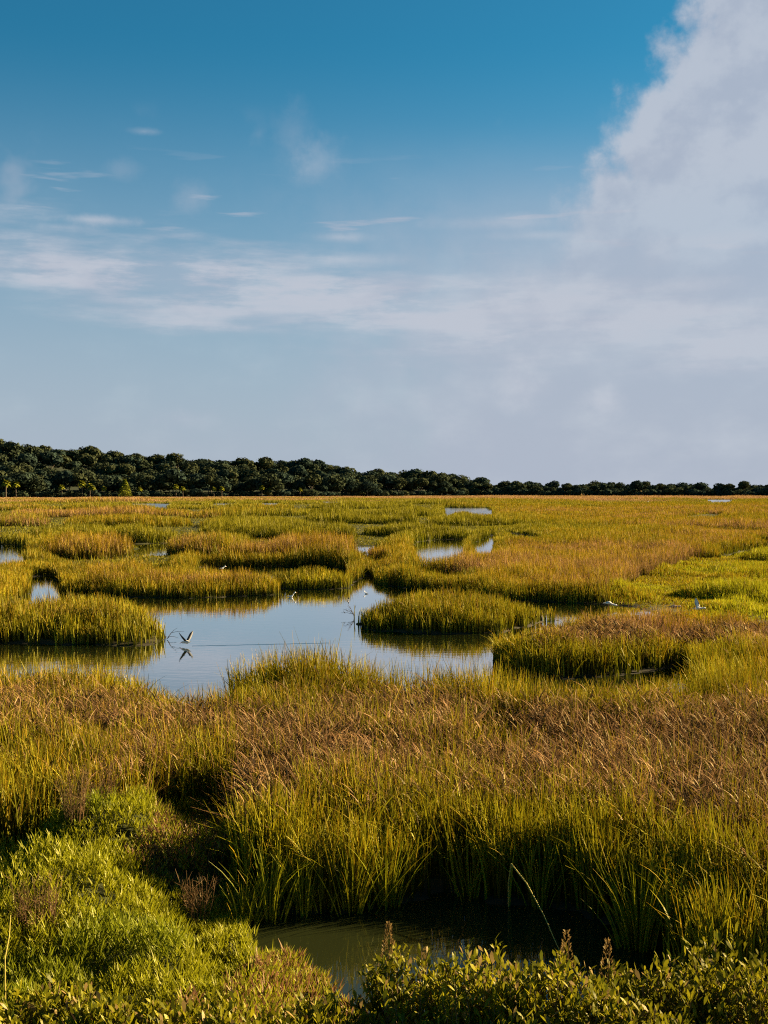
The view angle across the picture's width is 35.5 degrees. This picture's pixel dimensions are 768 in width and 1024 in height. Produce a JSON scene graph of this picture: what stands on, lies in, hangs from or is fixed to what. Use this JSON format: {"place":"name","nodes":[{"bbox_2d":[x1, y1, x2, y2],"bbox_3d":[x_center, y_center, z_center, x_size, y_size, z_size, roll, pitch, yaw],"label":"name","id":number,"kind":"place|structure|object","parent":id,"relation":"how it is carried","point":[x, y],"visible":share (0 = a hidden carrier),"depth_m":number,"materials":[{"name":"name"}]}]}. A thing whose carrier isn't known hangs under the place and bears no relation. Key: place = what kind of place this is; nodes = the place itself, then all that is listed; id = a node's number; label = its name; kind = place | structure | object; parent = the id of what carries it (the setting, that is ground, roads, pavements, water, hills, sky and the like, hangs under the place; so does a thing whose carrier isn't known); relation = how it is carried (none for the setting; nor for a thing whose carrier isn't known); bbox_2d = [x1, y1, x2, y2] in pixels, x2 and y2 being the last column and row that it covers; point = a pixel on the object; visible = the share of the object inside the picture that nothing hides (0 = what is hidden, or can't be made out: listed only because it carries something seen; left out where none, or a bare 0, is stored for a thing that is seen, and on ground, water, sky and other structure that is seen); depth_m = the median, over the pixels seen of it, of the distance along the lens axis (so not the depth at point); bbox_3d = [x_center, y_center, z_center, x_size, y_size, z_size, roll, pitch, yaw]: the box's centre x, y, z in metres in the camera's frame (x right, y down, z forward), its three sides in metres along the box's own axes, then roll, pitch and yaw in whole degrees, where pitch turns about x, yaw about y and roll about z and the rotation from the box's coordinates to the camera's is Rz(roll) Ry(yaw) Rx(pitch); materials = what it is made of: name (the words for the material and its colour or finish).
{"place":"outdoors","nodes":[
{"label":"outdoors","id":0,"kind":"place"},
{"bbox_2d":[0,588,165,645],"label":"grass island","id":1,"kind":"structure","parent":0,"point":[74,620],"depth_m":39.48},
{"bbox_2d":[0,458,450,496],"bbox_3d":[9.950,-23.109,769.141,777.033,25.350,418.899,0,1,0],"label":"hills","id":2,"kind":"structure","parent":0,"point":[74,488],"depth_m":675.73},
{"bbox_2d":[0,474,14,490],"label":"broadleaf tree","id":3,"kind":"object","parent":2,"relation":"on","point":[11,483],"visible":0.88,"depth_m":579.72,"materials":[{"name":"green plant"}]},
{"bbox_2d":[0,441,23,460],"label":"broadleaf tree","id":4,"kind":"object","parent":2,"relation":"on","point":[12,451],"visible":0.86,"depth_m":684.86,"materials":[{"name":"green plant"}]},
{"bbox_2d":[3,464,25,473],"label":"broadleaf tree","id":5,"kind":"object","parent":2,"relation":"on","point":[15,468],"visible":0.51,"depth_m":606.29,"materials":[{"name":"green plant"}]},
{"bbox_2d":[11,471,37,490],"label":"broadleaf tree","id":6,"kind":"object","parent":2,"relation":"on","point":[25,478],"visible":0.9,"depth_m":585.77,"materials":[{"name":"green plant"}]},
{"bbox_2d":[11,453,40,468],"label":"broadleaf tree","id":7,"kind":"object","parent":2,"relation":"on","point":[29,459],"visible":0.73,"depth_m":666.44,"materials":[{"name":"green plant"}]},
{"bbox_2d":[20,444,43,457],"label":"broadleaf tree","id":8,"kind":"object","parent":2,"relation":"on","point":[31,449],"visible":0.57,"depth_m":693.95,"materials":[{"name":"green plant"}]},
{"bbox_2d":[27,477,45,492],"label":"broadleaf tree","id":9,"kind":"object","parent":2,"relation":"on","point":[35,486],"visible":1,"depth_m":586.97,"materials":[{"name":"green plant"}]},
{"bbox_2d":[39,479,54,491],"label":"broadleaf tree","id":10,"kind":"object","parent":2,"relation":"on","point":[47,482],"visible":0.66,"depth_m":595.81,"materials":[{"name":"green plant"}]},
{"bbox_2d":[42,451,62,468],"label":"broadleaf tree","id":11,"kind":"object","parent":2,"relation":"on","point":[51,457],"visible":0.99,"depth_m":656.29,"materials":[{"name":"green plant"}]},
{"bbox_2d":[53,470,74,490],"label":"broadleaf tree","id":12,"kind":"object","parent":2,"relation":"on","point":[64,477],"visible":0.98,"depth_m":602.69,"materials":[{"name":"green plant"}]},
{"bbox_2d":[69,472,89,491],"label":"broadleaf tree","id":13,"kind":"object","parent":2,"relation":"on","point":[77,477],"visible":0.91,"depth_m":605.52,"materials":[{"name":"green plant"}]},
{"bbox_2d":[71,467,97,492],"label":"broadleaf tree","id":14,"kind":"object","parent":2,"relation":"on","point":[88,473],"visible":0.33,"depth_m":620.70,"materials":[{"name":"green plant"}]},
{"bbox_2d":[73,453,97,466],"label":"broadleaf tree","id":15,"kind":"object","parent":2,"relation":"on","point":[87,459],"visible":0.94,"depth_m":679.54,"materials":[{"name":"green plant"}]},
{"bbox_2d":[78,445,100,457],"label":"broadleaf tree","id":16,"kind":"object","parent":2,"relation":"on","point":[91,450],"visible":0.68,"depth_m":706.51,"materials":[{"name":"green plant"}]},
{"bbox_2d":[90,478,102,492],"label":"broadleaf tree","id":17,"kind":"object","parent":2,"relation":"on","point":[95,482],"visible":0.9,"depth_m":606.92,"materials":[{"name":"green plant"}]},
{"bbox_2d":[97,453,114,465],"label":"broadleaf tree","id":18,"kind":"object","parent":2,"relation":"on","point":[104,458],"visible":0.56,"depth_m":709.43,"materials":[{"name":"green plant"}]},
{"bbox_2d":[95,474,121,491],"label":"broadleaf tree","id":19,"kind":"object","parent":2,"relation":"on","point":[107,482],"visible":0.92,"depth_m":611.56,"materials":[{"name":"green plant"}]},
{"bbox_2d":[117,463,135,475],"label":"broadleaf tree","id":20,"kind":"object","parent":2,"relation":"on","point":[127,469],"visible":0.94,"depth_m":657.71,"materials":[{"name":"green plant"}]},
{"bbox_2d":[127,472,152,491],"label":"broadleaf tree","id":21,"kind":"object","parent":2,"relation":"on","point":[139,480],"visible":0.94,"depth_m":616.47,"materials":[{"name":"green plant"}]},
{"bbox_2d":[136,460,155,472],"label":"broadleaf tree","id":22,"kind":"object","parent":2,"relation":"on","point":[141,466],"visible":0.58,"depth_m":691.84,"materials":[{"name":"green plant"}]},
{"bbox_2d":[146,454,164,465],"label":"broadleaf tree","id":23,"kind":"object","parent":2,"relation":"on","point":[154,458],"visible":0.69,"depth_m":726.14,"materials":[{"name":"green plant"}]},
{"bbox_2d":[148,475,171,492],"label":"broadleaf tree","id":24,"kind":"object","parent":2,"relation":"on","point":[163,481],"visible":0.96,"depth_m":621.62,"materials":[{"name":"green plant"}]},
{"bbox_2d":[165,453,183,468],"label":"broadleaf tree","id":25,"kind":"object","parent":2,"relation":"on","point":[176,458],"visible":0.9,"depth_m":724.29,"materials":[{"name":"green plant"}]},
{"bbox_2d":[164,468,186,493],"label":"broadleaf tree","id":26,"kind":"object","parent":2,"relation":"on","point":[175,476],"visible":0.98,"depth_m":623.54,"materials":[{"name":"green plant"}]},
{"bbox_2d":[177,478,192,489],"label":"broadleaf tree","id":27,"kind":"object","parent":2,"relation":"on","point":[185,484],"visible":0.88,"depth_m":627.41,"materials":[{"name":"green plant"}]},
{"bbox_2d":[188,478,207,495],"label":"broadleaf tree","id":28,"kind":"object","parent":2,"relation":"on","point":[198,483],"visible":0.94,"depth_m":629.04,"materials":[{"name":"green plant"}]},
{"bbox_2d":[187,473,209,491],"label":"broadleaf tree","id":29,"kind":"object","parent":2,"relation":"on","point":[196,475],"visible":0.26,"depth_m":645.72,"materials":[{"name":"green plant"}]},
{"bbox_2d":[202,474,217,493],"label":"broadleaf tree","id":30,"kind":"object","parent":2,"relation":"on","point":[209,479],"visible":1,"depth_m":631.00,"materials":[{"name":"green plant"}]},
{"bbox_2d":[210,475,231,491],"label":"broadleaf tree","id":31,"kind":"object","parent":2,"relation":"on","point":[220,481],"visible":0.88,"depth_m":632.36,"materials":[{"name":"green plant"}]},
{"bbox_2d":[215,469,233,491],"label":"broadleaf tree","id":32,"kind":"object","parent":2,"relation":"on","point":[219,472],"visible":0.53,"depth_m":655.44,"materials":[{"name":"green plant"}]},
{"bbox_2d":[214,463,237,471],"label":"broadleaf tree","id":33,"kind":"object","parent":2,"relation":"on","point":[227,466],"visible":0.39,"depth_m":703.54,"materials":[{"name":"green plant"}]},
{"bbox_2d":[221,469,238,492],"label":"broadleaf tree","id":34,"kind":"object","parent":2,"relation":"on","point":[233,474],"visible":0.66,"depth_m":655.85,"materials":[{"name":"green plant"}]},
{"bbox_2d":[234,457,256,469],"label":"broadleaf tree","id":35,"kind":"object","parent":2,"relation":"on","point":[245,460],"visible":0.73,"depth_m":738.10,"materials":[{"name":"green plant"}]},
{"bbox_2d":[236,467,259,481],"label":"broadleaf tree","id":36,"kind":"object","parent":2,"relation":"on","point":[248,472],"visible":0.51,"depth_m":682.65,"materials":[{"name":"green plant"}]},
{"bbox_2d":[241,477,257,490],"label":"broadleaf tree","id":37,"kind":"object","parent":2,"relation":"on","point":[249,483],"visible":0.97,"depth_m":643.03,"materials":[{"name":"green plant"}]},
{"bbox_2d":[252,480,268,495],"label":"broadleaf tree","id":38,"kind":"object","parent":2,"relation":"on","point":[256,486],"visible":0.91,"depth_m":641.77,"materials":[{"name":"green plant"}]},
{"bbox_2d":[256,457,273,470],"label":"broadleaf tree","id":39,"kind":"object","parent":2,"relation":"on","point":[265,462],"visible":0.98,"depth_m":746.44,"materials":[{"name":"green plant"}]},
{"bbox_2d":[259,472,284,495],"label":"broadleaf tree","id":40,"kind":"object","parent":2,"relation":"on","point":[273,481],"visible":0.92,"depth_m":643.43,"materials":[{"name":"green plant"}]},
{"bbox_2d":[274,471,293,488],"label":"broadleaf tree","id":41,"kind":"object","parent":2,"relation":"on","point":[285,478],"visible":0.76,"depth_m":654.66,"materials":[{"name":"green plant"}]},
{"bbox_2d":[287,465,309,477],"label":"broadleaf tree","id":42,"kind":"object","parent":2,"relation":"on","point":[300,470],"visible":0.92,"depth_m":705.30,"materials":[{"name":"green plant"}]},
{"bbox_2d":[291,457,312,468],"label":"broadleaf tree","id":43,"kind":"object","parent":2,"relation":"on","point":[305,462],"visible":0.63,"depth_m":759.36,"materials":[{"name":"green plant"}]},
{"bbox_2d":[304,474,322,488],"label":"broadleaf tree","id":44,"kind":"object","parent":2,"relation":"on","point":[313,480],"visible":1,"depth_m":659.17,"materials":[{"name":"green plant"}]},
{"bbox_2d":[313,459,327,470],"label":"broadleaf tree","id":45,"kind":"object","parent":2,"relation":"on","point":[321,464],"visible":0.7,"depth_m":768.91,"materials":[{"name":"green plant"}]},
{"bbox_2d":[316,476,331,491],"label":"broadleaf tree","id":46,"kind":"object","parent":2,"relation":"on","point":[323,486],"visible":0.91,"depth_m":667.88,"materials":[{"name":"green plant"}]},
{"bbox_2d":[325,474,345,491],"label":"broadleaf tree","id":47,"kind":"object","parent":2,"relation":"on","point":[336,484],"visible":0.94,"depth_m":670.33,"materials":[{"name":"green plant"}]},
{"bbox_2d":[335,475,360,494],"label":"broadleaf tree","id":48,"kind":"object","parent":2,"relation":"on","point":[349,482],"visible":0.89,"depth_m":675.61,"materials":[{"name":"green plant"}]},
{"bbox_2d":[359,475,378,489],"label":"broadleaf tree","id":49,"kind":"object","parent":2,"relation":"on","point":[373,478],"visible":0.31,"depth_m":704.38,"materials":[{"name":"green plant"}]},
{"bbox_2d":[0,449,767,497],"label":"distant woods","id":50,"kind":"object","parent":2,"relation":"on","point":[108,468],"visible":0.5,"depth_m":671.22,"materials":[{"name":"green plant"}]},
{"bbox_2d":[378,474,395,490],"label":"broadleaf tree","id":51,"kind":"object","parent":2,"relation":"on","point":[386,479],"visible":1,"depth_m":694.38,"materials":[{"name":"green plant"}]},
{"bbox_2d":[393,477,407,491],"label":"broadleaf tree","id":52,"kind":"object","parent":2,"relation":"on","point":[400,482],"visible":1,"depth_m":693.61,"materials":[{"name":"green plant"}]},
{"bbox_2d":[405,477,419,492],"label":"broadleaf tree","id":53,"kind":"object","parent":2,"relation":"on","point":[410,485],"visible":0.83,"depth_m":701.82,"materials":[{"name":"green plant"}]},
{"bbox_2d":[413,477,428,489],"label":"broadleaf tree","id":54,"kind":"object","parent":2,"relation":"on","point":[421,482],"visible":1,"depth_m":700.25,"materials":[{"name":"green plant"}]},
{"bbox_2d":[417,470,437,485],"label":"broadleaf tree","id":55,"kind":"object","parent":2,"relation":"on","point":[425,474],"visible":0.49,"depth_m":726.46,"materials":[{"name":"green plant"}]},
{"bbox_2d":[426,473,450,489],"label":"broadleaf tree","id":56,"kind":"object","parent":2,"relation":"on","point":[436,480],"visible":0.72,"depth_m":714.49,"materials":[{"name":"green plant"}]},
{"bbox_2d":[438,481,456,492],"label":"broadleaf tree","id":57,"kind":"object","parent":2,"relation":"on","point":[446,485],"visible":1,"depth_m":707.77,"materials":[{"name":"green plant"}]},
{"bbox_2d":[446,474,466,488],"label":"broadleaf tree","id":58,"kind":"object","parent":2,"relation":"on","point":[454,480],"visible":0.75,"depth_m":721.98,"materials":[{"name":"green plant"}]},
{"bbox_2d":[467,481,481,491],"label":"broadleaf tree","id":59,"kind":"object","parent":2,"relation":"on","point":[473,485],"visible":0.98,"depth_m":718.64,"materials":[{"name":"green plant"}]},
{"bbox_2d":[596,483,614,489],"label":"broadleaf tree","id":60,"kind":"object","parent":2,"relation":"on","point":[602,486],"visible":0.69,"depth_m":688.13,"materials":[{"name":"green plant"}]},
{"bbox_2d":[629,480,644,489],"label":"broadleaf tree","id":61,"kind":"object","parent":2,"relation":"on","point":[637,484],"visible":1,"depth_m":677.34,"materials":[{"name":"green plant"}]},
{"bbox_2d":[691,482,709,490],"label":"broadleaf tree","id":62,"kind":"object","parent":2,"relation":"on","point":[701,486],"visible":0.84,"depth_m":663.76,"materials":[{"name":"green plant"}]},
{"bbox_2d":[0,500,765,1013],"bbox_3d":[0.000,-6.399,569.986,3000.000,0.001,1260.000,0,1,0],"label":"water","id":63,"kind":"structure","parent":0,"point":[346,946],"depth_m":34.20,"materials":[{"name":"blue liquid"}]},
{"bbox_2d":[56,563,281,597],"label":"grass bank","id":64,"kind":"structure","parent":63,"relation":"in","point":[178,583],"depth_m":56.19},
{"bbox_2d":[216,872,274,927],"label":"reed tussock","id":65,"kind":"object","parent":63,"relation":"on","point":[245,908],"visible":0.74,"depth_m":13.76,"materials":[{"name":"green plant"}]},
{"bbox_2d":[210,840,325,924],"bbox_3d":[-1.310,4.289,13.915,1.163,0.968,0.969,0,1,17],"label":"reed tussock","id":66,"kind":"object","parent":63,"relation":"on","point":[272,913],"visible":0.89,"depth_m":13.90,"materials":[{"name":"green plant"}]},
{"bbox_2d":[273,841,328,917],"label":"reed tussock","id":67,"kind":"object","parent":63,"relation":"in","point":[305,897],"visible":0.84,"depth_m":14.06,"materials":[{"name":"green plant"}]},
{"bbox_2d":[300,863,364,913],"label":"reed tussock","id":68,"kind":"object","parent":63,"relation":"in","point":[319,906],"visible":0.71,"depth_m":14.15,"materials":[{"name":"green plant"}]},
{"bbox_2d":[302,825,425,916],"bbox_3d":[-0.235,4.252,14.188,1.526,1.030,1.437,0,1,0],"label":"reed tussock","id":69,"kind":"object","parent":63,"relation":"in","point":[354,900],"visible":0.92,"depth_m":14.12,"materials":[{"name":"green plant"}]},
{"bbox_2d":[320,813,434,910],"bbox_3d":[0.038,4.232,14.271,1.205,1.067,1.374,1,1,34],"label":"reed tussock","id":70,"kind":"object","parent":63,"relation":"in","point":[387,888],"visible":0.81,"depth_m":14.32,"materials":[{"name":"green plant"}]},
{"bbox_2d":[354,585,555,633],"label":"grass island","id":71,"kind":"structure","parent":63,"relation":"in","point":[454,612],"depth_m":42.55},
{"bbox_2d":[422,831,492,901],"bbox_3d":[0.912,4.309,14.543,1.020,0.902,1.089,0,1,0],"label":"reed tussock","id":72,"kind":"object","parent":63,"relation":"on","point":[469,892],"visible":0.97,"depth_m":14.67,"materials":[{"name":"green plant"}]},
{"bbox_2d":[487,835,566,908],"bbox_3d":[1.675,4.328,14.455,1.215,0.868,0.850,1,1,26],"label":"reed tussock","id":73,"kind":"object","parent":63,"relation":"on","point":[540,894],"visible":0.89,"depth_m":14.35,"materials":[{"name":"green plant"}]},
{"bbox_2d":[508,863,559,951],"bbox_3d":[1.647,4.513,13.540,0.081,0.762,1.751,0,1,-12],"label":"bent reed","id":74,"kind":"object","parent":63,"relation":"in","point":[511,864],"visible":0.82,"depth_m":13.71,"materials":[{"name":"plant"}]},
{"bbox_2d":[566,840,685,955],"bbox_3d":[2.720,4.228,13.047,1.415,1.124,1.244,1,1,34],"label":"reed tussock","id":75,"kind":"object","parent":63,"relation":"on","point":[644,940],"visible":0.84,"depth_m":13.00,"materials":[{"name":"green plant"}]},
{"bbox_2d":[0,499,767,1023],"bbox_3d":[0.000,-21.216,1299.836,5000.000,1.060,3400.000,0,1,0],"label":"ground","id":76,"kind":"structure","parent":0,"point":[438,887],"depth_m":14.83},
{"bbox_2d":[4,915,10,998],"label":"dead stalk","id":77,"kind":"object","parent":76,"relation":"on","point":[5,961],"visible":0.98,"depth_m":10.28,"materials":[{"name":"plant"}]},
{"bbox_2d":[1,868,72,943],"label":"dry weed","id":78,"kind":"object","parent":76,"relation":"on","point":[24,917],"visible":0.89,"depth_m":12.48,"materials":[{"name":"brown plant"}]},
{"bbox_2d":[0,972,108,1023],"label":"leafy shrub","id":79,"kind":"object","parent":76,"relation":"on","point":[32,1009],"visible":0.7,"depth_m":9.35,"materials":[{"name":"green plant"}]},
{"bbox_2d":[52,763,96,829],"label":"dry weed","id":80,"kind":"object","parent":76,"relation":"on","point":[83,799],"visible":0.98,"depth_m":15.08,"materials":[{"name":"brown plant"}]},
{"bbox_2d":[82,758,123,811],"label":"dry weed","id":81,"kind":"object","parent":76,"relation":"on","point":[102,783],"visible":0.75,"depth_m":15.79,"materials":[{"name":"brown plant"}]},
{"bbox_2d":[51,991,198,1023],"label":"leafy shrub","id":82,"kind":"object","parent":76,"relation":"on","point":[118,1014],"visible":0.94,"depth_m":8.98,"materials":[{"name":"green plant"}]},
{"bbox_2d":[118,479,131,496],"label":"pointed tree","id":83,"kind":"object","parent":76,"relation":"on","point":[123,490],"visible":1,"depth_m":600.96,"materials":[{"name":"green plant"}]},
{"bbox_2d":[0,782,367,1023],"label":"herbs","id":84,"kind":"object","parent":76,"relation":"on","point":[271,971],"visible":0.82,"depth_m":12.60,"materials":[{"name":"green plant"}]},
{"bbox_2d":[170,869,219,923],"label":"dry weed","id":85,"kind":"object","parent":76,"relation":"on","point":[192,907],"visible":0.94,"depth_m":13.58,"materials":[{"name":"brown plant"}]},
{"bbox_2d":[155,988,285,1023],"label":"leafy shrub","id":86,"kind":"object","parent":76,"relation":"on","point":[220,1013],"visible":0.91,"depth_m":9.22,"materials":[{"name":"green plant"}]},
{"bbox_2d":[268,566,354,589],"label":"grass island","id":87,"kind":"structure","parent":76,"relation":"on","point":[318,579],"depth_m":59.82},
{"bbox_2d":[257,985,377,1023],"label":"leafy shrub","id":88,"kind":"object","parent":76,"relation":"on","point":[300,1014],"visible":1,"depth_m":9.39,"materials":[{"name":"green plant"}]},
{"bbox_2d":[359,480,377,495],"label":"broadleaf tree","id":89,"kind":"object","parent":76,"relation":"on","point":[368,485],"visible":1,"depth_m":677.79,"materials":[{"name":"green plant"}]},
{"bbox_2d":[0,620,767,994],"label":"marsh grass","id":90,"kind":"structure","parent":76,"relation":"on","point":[298,756],"depth_m":17.41,"materials":[{"name":"plant"}]},
{"bbox_2d":[0,494,767,662],"bbox_3d":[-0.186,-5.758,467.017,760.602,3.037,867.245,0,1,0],"label":"open marsh grass","id":91,"kind":"structure","parent":76,"relation":"on","point":[583,549],"depth_m":94.69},
{"bbox_2d":[345,921,470,1023],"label":"leafy shrub","id":92,"kind":"object","parent":76,"relation":"on","point":[390,1004],"visible":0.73,"depth_m":9.68,"materials":[{"name":"green plant"}]},
{"bbox_2d":[413,934,545,1023],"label":"leafy shrub","id":93,"kind":"object","parent":76,"relation":"on","point":[475,1009],"visible":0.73,"depth_m":9.24,"materials":[{"name":"green plant"}]},
{"bbox_2d":[489,929,616,1023],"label":"leafy shrub","id":94,"kind":"object","parent":76,"relation":"on","point":[557,973],"visible":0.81,"depth_m":9.15,"materials":[{"name":"green plant"}]},
{"bbox_2d":[541,977,628,1023],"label":"leafy shrub","id":95,"kind":"object","parent":76,"relation":"on","point":[574,1011],"visible":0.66,"depth_m":8.92,"materials":[{"name":"green plant"}]},
{"bbox_2d":[580,937,664,1015],"bbox_3d":[1.982,4.127,9.947,0.722,1.205,0.701,-1,1,-25],"label":"leafy shrub","id":96,"kind":"object","parent":76,"relation":"on","point":[615,975],"visible":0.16,"depth_m":9.94,"materials":[{"name":"green plant"}]},
{"bbox_2d":[584,981,681,1023],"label":"leafy shrub","id":97,"kind":"object","parent":76,"relation":"on","point":[633,1012],"visible":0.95,"depth_m":8.72,"materials":[{"name":"green plant"}]},
{"bbox_2d":[598,950,737,1023],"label":"leafy shrub","id":98,"kind":"object","parent":76,"relation":"on","point":[685,992],"visible":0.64,"depth_m":9.36,"materials":[{"name":"green plant"}]},
{"bbox_2d":[606,545,767,622],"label":"meadow grass","id":99,"kind":"structure","parent":76,"relation":"on","point":[733,583],"depth_m":54.22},
{"bbox_2d":[665,921,767,1023],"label":"leafy shrub","id":100,"kind":"object","parent":76,"relation":"on","point":[755,1007],"visible":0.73,"depth_m":9.53,"materials":[{"name":"green plant"}]},
{"bbox_2d":[0,0,767,488],"label":"sky","id":101,"kind":"structure","parent":0,"point":[497,241],"materials":[{"name":"blue"}]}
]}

